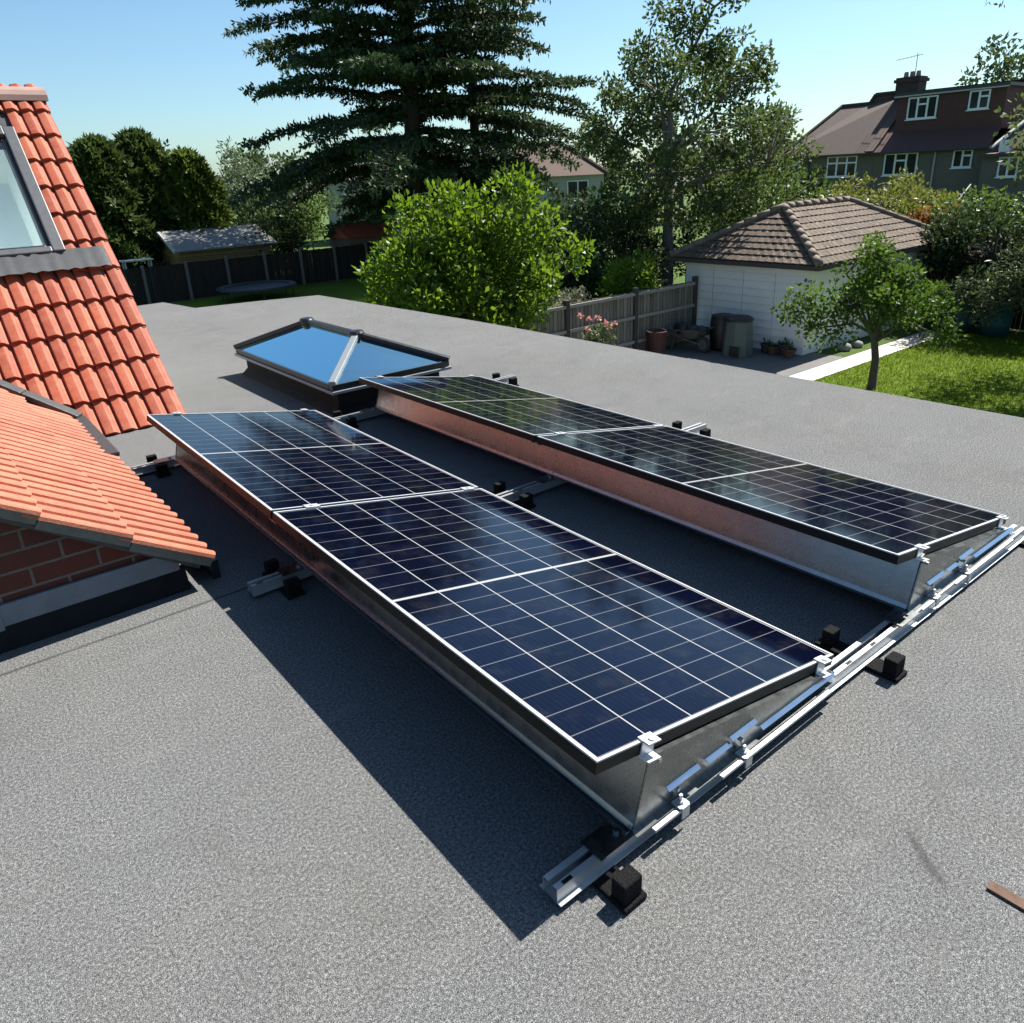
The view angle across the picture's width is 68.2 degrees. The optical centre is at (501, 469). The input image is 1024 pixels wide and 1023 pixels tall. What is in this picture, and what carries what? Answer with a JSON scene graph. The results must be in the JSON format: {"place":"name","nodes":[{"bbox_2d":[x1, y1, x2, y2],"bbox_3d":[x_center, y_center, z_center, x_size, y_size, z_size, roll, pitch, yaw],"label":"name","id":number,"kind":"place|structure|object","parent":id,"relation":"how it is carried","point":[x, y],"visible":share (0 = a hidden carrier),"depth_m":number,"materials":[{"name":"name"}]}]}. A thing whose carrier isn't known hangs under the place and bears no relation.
{"place":"outdoors","nodes":[
{"label":"outdoors","id":0,"kind":"place"},
{"bbox_2d":[325,162,408,239],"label":"house","id":1,"kind":"structure","parent":0,"point":[333,218],"depth_m":56.19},
{"bbox_2d":[171,273,611,309],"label":"lawn","id":2,"kind":"structure","parent":0,"point":[354,290],"depth_m":31.84,"materials":[{"name":"green plant"}]},
{"bbox_2d":[216,280,296,303],"bbox_3d":[-10.011,-7.289,31.101,3.200,0.560,3.200,-18,26,-34],"label":"trampoline","id":3,"kind":"object","parent":2,"relation":"on","point":[263,286],"visible":0.99,"depth_m":30.95,"materials":[{"name":"black plastic"}]},
{"bbox_2d":[532,180,661,298],"bbox_3d":[2.978,-7.712,25.953,5.095,4.114,4.678,-6,22,-9],"label":"garden tree","id":4,"kind":"object","parent":2,"relation":"on","point":[650,232],"visible":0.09,"depth_m":25.22,"materials":[{"name":"green plant"}]},
{"bbox_2d":[515,174,702,302],"bbox_3d":[3.332,-6.136,21.803,6.506,4.471,4.385,-18,26,-34],"label":"tree","id":5,"kind":"object","parent":2,"relation":"on","point":[599,227],"visible":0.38,"depth_m":20.80,"materials":[{"name":"green plant"}]},
{"bbox_2d":[573,0,824,285],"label":"birch tree","id":6,"kind":"object","parent":2,"relation":"on","point":[667,184],"visible":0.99,"depth_m":19.82,"materials":[{"name":"green plant"}]},
{"bbox_2d":[687,149,831,236],"bbox_3d":[7.925,-7.358,23.456,4.544,4.820,4.139,6,23,22],"label":"tree","id":7,"kind":"object","parent":2,"relation":"on","point":[778,193],"visible":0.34,"depth_m":22.45,"materials":[{"name":"green plant"}]},
{"bbox_2d":[0,0,1023,189],"label":"sky","id":8,"kind":"structure","parent":0,"point":[167,68],"materials":[{"name":"blue"}]},
{"bbox_2d":[502,140,609,224],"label":"detached house","id":9,"kind":"structure","parent":0,"point":[590,172],"depth_m":49.32,"materials":[{"name":"white paint"}]},
{"bbox_2d":[567,180,588,198],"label":"window","id":10,"kind":"structure","parent":9,"relation":"in","point":[572,185],"depth_m":49.30,"materials":[{"name":"white plastic"}]},
{"bbox_2d":[130,171,1023,380],"bbox_3d":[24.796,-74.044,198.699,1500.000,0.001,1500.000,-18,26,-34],"label":"ground","id":11,"kind":"structure","parent":0,"point":[888,338],"depth_m":21.25,"materials":[{"name":"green plant"}]},
{"bbox_2d":[77,169,123,268],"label":"cypress tree","id":12,"kind":"object","parent":11,"relation":"on","point":[105,227],"visible":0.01,"depth_m":33.59,"materials":[{"name":"green plant"}]},
{"bbox_2d":[66,131,171,286],"bbox_3d":[-17.602,-11.434,34.203,5.799,7.117,5.654,-18,26,-34],"label":"cypress tree","id":13,"kind":"object","parent":11,"relation":"on","point":[100,162],"visible":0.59,"depth_m":33.06,"materials":[{"name":"green plant"}]},
{"bbox_2d":[119,258,155,294],"bbox_3d":[-14.988,-7.828,31.471,1.200,1.750,0.600,-18,26,-34],"label":"garden table","id":14,"kind":"object","parent":11,"relation":"on","point":[133,260],"visible":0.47,"depth_m":31.08,"materials":[{"name":"white plastic"}]},
{"bbox_2d":[108,125,193,286],"bbox_3d":[-16.275,-12.200,35.609,4.999,7.402,5.058,-18,26,-34],"label":"cypress tree","id":15,"kind":"object","parent":11,"relation":"on","point":[145,148],"visible":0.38,"depth_m":34.21,"materials":[{"name":"green plant"}]},
{"bbox_2d":[158,137,170,155],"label":"garden tree","id":16,"kind":"object","parent":11,"relation":"on","point":[167,150],"depth_m":62.53,"materials":[{"name":"green plant"}]},
{"bbox_2d":[156,144,236,233],"bbox_3d":[-14.269,-11.905,35.865,3.997,6.483,4.184,-18,26,-34],"label":"cypress tree","id":17,"kind":"object","parent":11,"relation":"on","point":[203,204],"visible":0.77,"depth_m":34.67,"materials":[{"name":"green plant"}]},
{"bbox_2d":[153,224,276,290],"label":"shed","id":18,"kind":"structure","parent":11,"relation":"on","point":[193,245],"depth_m":34.17,"materials":[{"name":"fabric"}]},
{"bbox_2d":[216,135,269,217],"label":"willow tree","id":19,"kind":"object","parent":11,"relation":"on","point":[226,178],"visible":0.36,"depth_m":43.98,"materials":[{"name":"green plant"}]},
{"bbox_2d":[227,195,276,225],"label":"garden tree","id":20,"kind":"object","parent":11,"relation":"on","point":[236,212],"visible":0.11,"depth_m":39.47,"materials":[{"name":"green plant"}]},
{"bbox_2d":[217,136,306,216],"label":"garden tree","id":21,"kind":"object","parent":11,"relation":"on","point":[255,157],"visible":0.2,"depth_m":67.59,"materials":[{"name":"green plant"}]},
{"bbox_2d":[236,209,311,259],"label":"garden tree","id":22,"kind":"object","parent":11,"relation":"on","point":[275,231],"visible":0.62,"depth_m":36.30,"materials":[{"name":"green plant"}]},
{"bbox_2d":[234,235,330,282],"bbox_3d":[-9.692,-9.334,34.234,4.534,2.064,0.033,-18,26,-34],"label":"trellis","id":23,"kind":"object","parent":11,"relation":"on","point":[280,245],"visible":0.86,"depth_m":33.78,"materials":[{"name":"brown wood"}]},
{"bbox_2d":[121,241,450,305],"bbox_3d":[-9.746,-8.875,34.077,18.927,1.929,0.120,-19,27,-36],"label":"garden fence","id":24,"kind":"object","parent":11,"relation":"on","point":[333,263],"visible":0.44,"depth_m":32.78,"materials":[{"name":"wood"}]},
{"bbox_2d":[246,176,341,250],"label":"garden tree","id":25,"kind":"object","parent":11,"relation":"on","point":[311,214],"visible":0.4,"depth_m":42.69,"materials":[{"name":"green plant"}]},
{"bbox_2d":[312,149,332,205],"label":"garden tree","id":26,"kind":"object","parent":11,"relation":"on","point":[323,191],"visible":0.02,"depth_m":75.08,"materials":[{"name":"green plant"}]},
{"bbox_2d":[327,221,391,263],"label":"garden shed","id":27,"kind":"structure","parent":11,"relation":"on","point":[357,233],"depth_m":36.81,"materials":[{"name":"wood"}]},
{"bbox_2d":[328,204,439,240],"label":"garden tree","id":28,"kind":"object","parent":11,"relation":"on","point":[394,221],"visible":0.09,"depth_m":39.20,"materials":[{"name":"green plant"}]},
{"bbox_2d":[221,0,601,239],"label":"cedar tree","id":29,"kind":"object","parent":11,"relation":"on","point":[355,59],"visible":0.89,"depth_m":32.38,"materials":[{"name":"green plant"}]},
{"bbox_2d":[351,160,597,331],"bbox_3d":[-0.705,-3.824,15.630,4.339,4.700,4.285,-18,26,-34],"label":"magnolia bush","id":30,"kind":"object","parent":11,"relation":"on","point":[480,244],"visible":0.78,"depth_m":14.74,"materials":[{"name":"green plant"}]},
{"bbox_2d":[378,0,600,191],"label":"cedar tree","id":31,"kind":"object","parent":11,"relation":"on","point":[499,126],"visible":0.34,"depth_m":35.66,"materials":[{"name":"green plant"}]},
{"bbox_2d":[0,83,1023,1022],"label":"house","id":32,"kind":"structure","parent":11,"relation":"on","point":[226,795],"depth_m":2.14,"materials":[{"name":"fabric"}]},
{"bbox_2d":[0,126,111,275],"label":"roof window","id":33,"kind":"structure","parent":32,"relation":"in","point":[22,251],"depth_m":5.79,"materials":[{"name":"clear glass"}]},
{"bbox_2d":[233,317,451,414],"bbox_3d":[-1.358,-0.954,6.169,1.016,0.474,1.896,-18,26,-34],"label":"roof lantern","id":34,"kind":"object","parent":32,"relation":"on","point":[320,365],"visible":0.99,"depth_m":5.71,"materials":[{"name":"blue glass"}]},
{"bbox_2d":[131,373,1023,914],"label":"mounting frame","id":35,"kind":"object","parent":32,"relation":"on","point":[643,795],"visible":0.68,"depth_m":2.62,"materials":[{"name":"metal"}]},
{"bbox_2d":[147,410,477,518],"bbox_3d":[-1.062,-0.097,3.964,1.030,0.036,1.780,-5,19,-39],"label":"solar panel","id":36,"kind":"object","parent":35,"relation":"on","point":[268,463],"visible":0.9,"depth_m":3.77,"materials":[{"name":"blue glass"}]},
{"bbox_2d":[359,376,663,441],"bbox_3d":[-0.003,-0.424,4.782,1.030,0.035,1.780,-6,19,-39],"label":"solar panel","id":37,"kind":"object","parent":35,"relation":"on","point":[527,414],"visible":0.88,"depth_m":4.60,"materials":[{"name":"black glass"}]},
{"bbox_2d":[273,488,833,774],"bbox_3d":[0.055,0.381,2.635,1.030,0.037,1.780,-5,19,-39],"label":"solar panel","id":38,"kind":"object","parent":35,"relation":"on","point":[593,657],"visible":0.98,"depth_m":2.34,"materials":[{"name":"blue glass"}]},
{"bbox_2d":[536,426,1006,564],"bbox_3d":[1.136,0.029,3.462,1.030,0.035,1.780,-6,19,-39],"label":"solar panel","id":39,"kind":"object","parent":35,"relation":"on","point":[892,524],"visible":0.91,"depth_m":3.21,"materials":[{"name":"black glass"}]},
{"bbox_2d":[986,880,1023,910],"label":"wood strip","id":40,"kind":"object","parent":32,"relation":"on","point":[1005,894],"visible":1,"depth_m":1.66,"materials":[{"name":"brown wood"}]},
{"bbox_2d":[484,184,602,251],"bbox_3d":[1.361,-9.775,31.721,6.805,3.907,5.248,-18,26,-34],"label":"garden tree","id":41,"kind":"object","parent":11,"relation":"on","point":[573,202],"visible":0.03,"depth_m":31.83,"materials":[{"name":"green plant"}]},
{"bbox_2d":[485,276,698,350],"bbox_3d":[1.494,-2.870,17.190,9.120,1.982,0.120,-18,26,-34],"label":"garden fence","id":42,"kind":"object","parent":11,"relation":"on","point":[636,313],"visible":0.41,"depth_m":18.32,"materials":[{"name":"grey wood"}]},
{"bbox_2d":[577,313,617,345],"bbox_3d":[2.101,-2.574,16.285,0.755,1.633,0.841,-18,26,-34],"label":"rose bush","id":43,"kind":"object","parent":11,"relation":"on","point":[600,336],"visible":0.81,"depth_m":16.05,"materials":[{"name":"green plant"}]},
{"bbox_2d":[578,140,637,191],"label":"garden tree","id":44,"kind":"object","parent":11,"relation":"on","point":[615,182],"visible":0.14,"depth_m":72.95,"materials":[{"name":"green plant"}]},
{"bbox_2d":[645,126,725,210],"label":"garden tree","id":45,"kind":"object","parent":11,"relation":"on","point":[691,149],"visible":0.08,"depth_m":60.60,"materials":[{"name":"green plant"}]},
{"bbox_2d":[676,197,762,244],"bbox_3d":[10.134,-11.615,36.495,3.297,3.066,5.136,-18,26,-34],"label":"shrub","id":46,"kind":"object","parent":11,"relation":"on","point":[696,233],"visible":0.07,"depth_m":36.32,"materials":[{"name":"green plant"}]},
{"bbox_2d":[698,130,747,204],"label":"garden tree","id":47,"kind":"object","parent":11,"relation":"on","point":[718,137],"visible":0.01,"depth_m":72.05,"materials":[{"name":"green plant"}]},
{"bbox_2d":[733,117,797,209],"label":"garden tree","id":48,"kind":"object","parent":11,"relation":"on","point":[788,135],"visible":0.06,"depth_m":63.20,"materials":[{"name":"green plant"}]},
{"bbox_2d":[669,196,945,354],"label":"garage","id":49,"kind":"structure","parent":11,"relation":"on","point":[754,266],"depth_m":18.67,"materials":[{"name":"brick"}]},
{"bbox_2d":[778,161,838,203],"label":"garden tree","id":50,"kind":"object","parent":11,"relation":"on","point":[820,173],"visible":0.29,"depth_m":39.57,"materials":[{"name":"green plant"}]},
{"bbox_2d":[837,343,851,350],"bbox_3d":[8.265,-2.961,18.211,0.323,0.172,0.327,-18,26,-34],"label":"boulder","id":51,"kind":"object","parent":11,"relation":"on","point":[847,347],"visible":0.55,"depth_m":18.11,"materials":[{"name":"grey stone"}]},
{"bbox_2d":[816,187,880,206],"bbox_3d":[16.519,-12.118,36.773,3.287,3.215,4.200,-18,26,-34],"label":"shrub","id":52,"kind":"object","parent":11,"relation":"on","point":[822,191],"visible":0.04,"depth_m":36.82,"materials":[{"name":"green plant"}]},
{"bbox_2d":[851,340,862,347],"bbox_3d":[8.688,-3.067,18.460,0.280,0.150,0.283,-18,26,-34],"label":"boulder","id":53,"kind":"object","parent":11,"relation":"on","point":[857,344],"visible":0.99,"depth_m":18.38,"materials":[{"name":"grey stone"}]},
{"bbox_2d":[796,165,967,223],"bbox_3d":[12.667,-7.804,24.966,5.765,4.113,5.414,-18,26,-34],"label":"shrub","id":54,"kind":"object","parent":11,"relation":"on","point":[899,202],"visible":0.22,"depth_m":24.46,"materials":[{"name":"green plant"}]},
{"bbox_2d":[907,201,959,224],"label":"shrub","id":55,"kind":"object","parent":11,"relation":"on","point":[918,217],"visible":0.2,"depth_m":22.50,"materials":[{"name":"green plant"}]},
{"bbox_2d":[913,278,957,337],"bbox_3d":[10.570,-3.920,18.672,1.395,1.634,0.966,-18,26,-34],"label":"shrub","id":56,"kind":"object","parent":11,"relation":"on","point":[941,292],"visible":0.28,"depth_m":18.48,"materials":[{"name":"green plant"}]},
{"bbox_2d":[915,193,1023,303],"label":"shrub","id":57,"kind":"object","parent":11,"relation":"on","point":[963,234],"visible":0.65,"depth_m":19.29,"materials":[{"name":"green plant"}]},
{"bbox_2d":[920,259,1023,329],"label":"garden fence","id":58,"kind":"object","parent":11,"relation":"on","point":[1018,322],"visible":0.11,"depth_m":19.84,"materials":[{"name":"brown wood"}]},
{"bbox_2d":[923,183,1023,255],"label":"shrub","id":59,"kind":"object","parent":11,"relation":"on","point":[989,200],"visible":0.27,"depth_m":21.58,"materials":[{"name":"green plant"}]},
{"bbox_2d":[933,230,1014,286],"bbox_3d":[12.387,-5.062,20.001,1.726,2.634,1.898,-18,26,-34],"label":"shrub","id":60,"kind":"object","parent":11,"relation":"on","point":[985,253],"visible":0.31,"depth_m":19.48,"materials":[{"name":"green plant"}]},
{"bbox_2d":[954,30,1023,85],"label":"garden tree","id":61,"kind":"object","parent":11,"relation":"on","point":[998,71],"visible":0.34,"depth_m":57.61,"materials":[{"name":"green plant"}]},
{"bbox_2d":[966,191,1023,237],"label":"shrub","id":62,"kind":"object","parent":11,"relation":"on","point":[1001,205],"visible":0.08,"depth_m":29.88,"materials":[{"name":"green plant"}]},
{"bbox_2d":[665,341,843,375],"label":"patio","id":63,"kind":"structure","parent":0,"point":[759,360],"depth_m":17.65,"materials":[{"name":"grey concrete"}]},
{"bbox_2d":[646,329,667,353],"bbox_3d":[3.824,-3.126,18.620,0.520,0.580,0.507,-18,26,-34],"label":"plant pot","id":64,"kind":"object","parent":63,"relation":"on","point":[656,340],"visible":0.84,"depth_m":18.46,"materials":[{"name":"brown ceramic"}]},
{"bbox_2d":[662,327,713,352],"bbox_3d":[4.599,-3.316,18.964,0.600,0.634,1.566,-18,26,-34],"label":"wheelbarrow","id":65,"kind":"object","parent":63,"relation":"on","point":[702,343],"visible":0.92,"depth_m":18.57,"materials":[{"name":"metal"}]},
{"bbox_2d":[673,322,710,335],"bbox_3d":[4.682,-3.489,18.766,0.577,0.220,1.033,-18,26,-34],"label":"sack","id":66,"kind":"object","parent":65,"relation":"in","point":[682,326],"visible":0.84,"depth_m":18.57,"materials":[{"name":"black plastic"}]},
{"bbox_2d":[709,313,732,350],"bbox_3d":[5.480,-3.418,18.758,0.610,0.860,0.610,-18,26,-34],"label":"barrel","id":67,"kind":"object","parent":63,"relation":"on","point":[717,322],"visible":0.69,"depth_m":18.56,"materials":[{"name":"black plastic"}]},
{"bbox_2d":[721,314,753,357],"bbox_3d":[5.652,-3.204,18.072,0.701,0.946,0.684,-18,26,-34],"label":"compost bin","id":68,"kind":"object","parent":63,"relation":"on","point":[737,341],"visible":1,"depth_m":17.84,"materials":[{"name":"green plastic"}]},
{"bbox_2d":[760,338,770,352],"bbox_3d":[6.421,-2.995,18.293,0.304,0.337,0.307,8,24,25],"label":"plant pot","id":69,"kind":"object","parent":63,"relation":"on","point":[764,344],"visible":0.85,"depth_m":18.26,"materials":[{"name":"green ceramic"}]},
{"bbox_2d":[766,341,778,354],"bbox_3d":[6.503,-2.925,18.098,0.308,0.341,0.300,-18,26,-34],"label":"plant pot","id":70,"kind":"object","parent":63,"relation":"on","point":[772,349],"visible":1,"depth_m":18.04,"materials":[{"name":"ceramic"}]},
{"bbox_2d":[778,336,790,355],"bbox_3d":[6.705,-2.936,17.966,0.313,0.439,0.279,-18,26,-34],"label":"plant pot","id":71,"kind":"object","parent":63,"relation":"on","point":[782,344],"visible":0.79,"depth_m":17.95,"materials":[{"name":"brown ceramic"}]},
{"bbox_2d":[782,341,796,357],"bbox_3d":[6.747,-2.817,17.719,0.330,0.393,0.322,-18,26,-34],"label":"plant pot","id":72,"kind":"object","parent":63,"relation":"on","point":[789,352],"visible":1,"depth_m":17.67,"materials":[{"name":"ceramic"}]},
{"bbox_2d":[781,91,897,198],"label":"terrace house","id":73,"kind":"structure","parent":0,"point":[844,134],"depth_m":45.35,"materials":[{"name":"brown tile"}]},
{"bbox_2d":[824,156,857,177],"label":"window","id":74,"kind":"structure","parent":73,"relation":"in","point":[840,166],"depth_m":44.95,"materials":[{"name":"white plastic"}]},
{"bbox_2d":[789,331,938,380],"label":"garden path","id":75,"kind":"structure","parent":0,"point":[821,371],"depth_m":17.33,"materials":[{"name":"concrete"}]},
{"bbox_2d":[812,331,1023,417],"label":"lawn","id":76,"kind":"structure","parent":0,"point":[958,380],"depth_m":15.73,"materials":[{"name":"green plant"}]},
{"bbox_2d":[769,230,966,389],"bbox_3d":[7.014,-2.922,14.447,2.354,3.167,3.168,-18,26,-34],"label":"apple tree","id":77,"kind":"object","parent":76,"relation":"on","point":[884,291],"visible":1,"depth_m":14.10,"materials":[{"name":"green plant"}]},
{"bbox_2d":[947,282,978,332],"bbox_3d":[11.826,-4.147,19.362,0.686,1.220,0.676,-18,26,-34],"label":"water butt","id":78,"kind":"object","parent":76,"relation":"on","point":[966,327],"visible":0.19,"depth_m":19.23,"materials":[{"name":"teal plastic"}]},
{"bbox_2d":[945,245,1023,327],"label":"shrub","id":79,"kind":"object","parent":76,"relation":"on","point":[969,291],"visible":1,"depth_m":17.76,"materials":[{"name":"green plant"}]},
{"bbox_2d":[978,298,1015,337],"bbox_3d":[12.290,-3.788,18.795,0.749,0.920,0.737,-18,26,-34],"label":"plant pot","id":80,"kind":"object","parent":76,"relation":"on","point":[994,329],"visible":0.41,"depth_m":18.57,"materials":[{"name":"teal plastic"}]},
{"bbox_2d":[985,0,1023,186],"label":"birch tree","id":81,"kind":"object","parent":76,"relation":"on","point":[1019,134],"visible":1,"depth_m":14.53,"materials":[{"name":"green plant"}]},
{"bbox_2d":[864,54,1023,208],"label":"terrace house","id":82,"kind":"structure","parent":0,"point":[942,138],"depth_m":40.95,"materials":[{"name":"brick"}]},
{"bbox_2d":[881,152,918,176],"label":"window","id":83,"kind":"structure","parent":82,"relation":"in","point":[892,162],"depth_m":42.38,"materials":[{"name":"white plastic"}]},
{"bbox_2d":[904,95,938,120],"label":"window","id":84,"kind":"structure","parent":82,"relation":"in","point":[924,107],"depth_m":41.68,"materials":[{"name":"white plastic"}]},
{"bbox_2d":[949,150,973,168],"bbox_3d":[24.338,-16.381,39.948,0.130,0.950,1.080,-18,26,-34],"label":"window","id":85,"kind":"structure","parent":82,"relation":"in","point":[962,159],"depth_m":39.95,"materials":[{"name":"white plastic"}]},
{"bbox_2d":[966,89,991,110],"bbox_3d":[24.951,-19.279,39.505,0.130,0.970,1.120,-18,26,-34],"label":"window","id":86,"kind":"structure","parent":82,"relation":"in","point":[978,99],"depth_m":39.50,"materials":[{"name":"white plastic"}]},
{"bbox_2d":[930,184,1001,211],"bbox_3d":[23.362,-12.811,37.947,3.530,2.826,3.256,-18,26,-34],"label":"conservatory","id":87,"kind":"object","parent":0,"point":[967,195],"visible":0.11,"depth_m":37.23,"materials":[{"name":"white plastic"}]},
{"bbox_2d":[977,120,1023,209],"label":"terrace house","id":88,"kind":"structure","parent":0,"point":[993,171],"depth_m":37.93,"materials":[{"name":"grey paint"}]},
{"bbox_2d":[994,156,1019,177],"bbox_3d":[25.188,-15.018,37.625,0.130,1.000,1.020,-18,26,-34],"label":"window","id":89,"kind":"structure","parent":88,"relation":"in","point":[1002,170],"depth_m":37.66,"materials":[{"name":"white plastic"}]},
{"label":"flower bed","id":90,"kind":"structure","parent":0,"visible":0},
{"bbox_2d":[543,285,591,305],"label":"shrub","id":91,"kind":"object","parent":90,"relation":"on","point":[568,295],"visible":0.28,"depth_m":17.55,"materials":[{"name":"green plant"}]},
{"bbox_2d":[595,247,662,296],"bbox_3d":[3.264,-4.206,18.947,2.106,2.634,1.440,-18,26,-34],"label":"shrub","id":92,"kind":"object","parent":90,"relation":"on","point":[633,277],"visible":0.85,"depth_m":18.55,"materials":[{"name":"green plant"}]}
]}

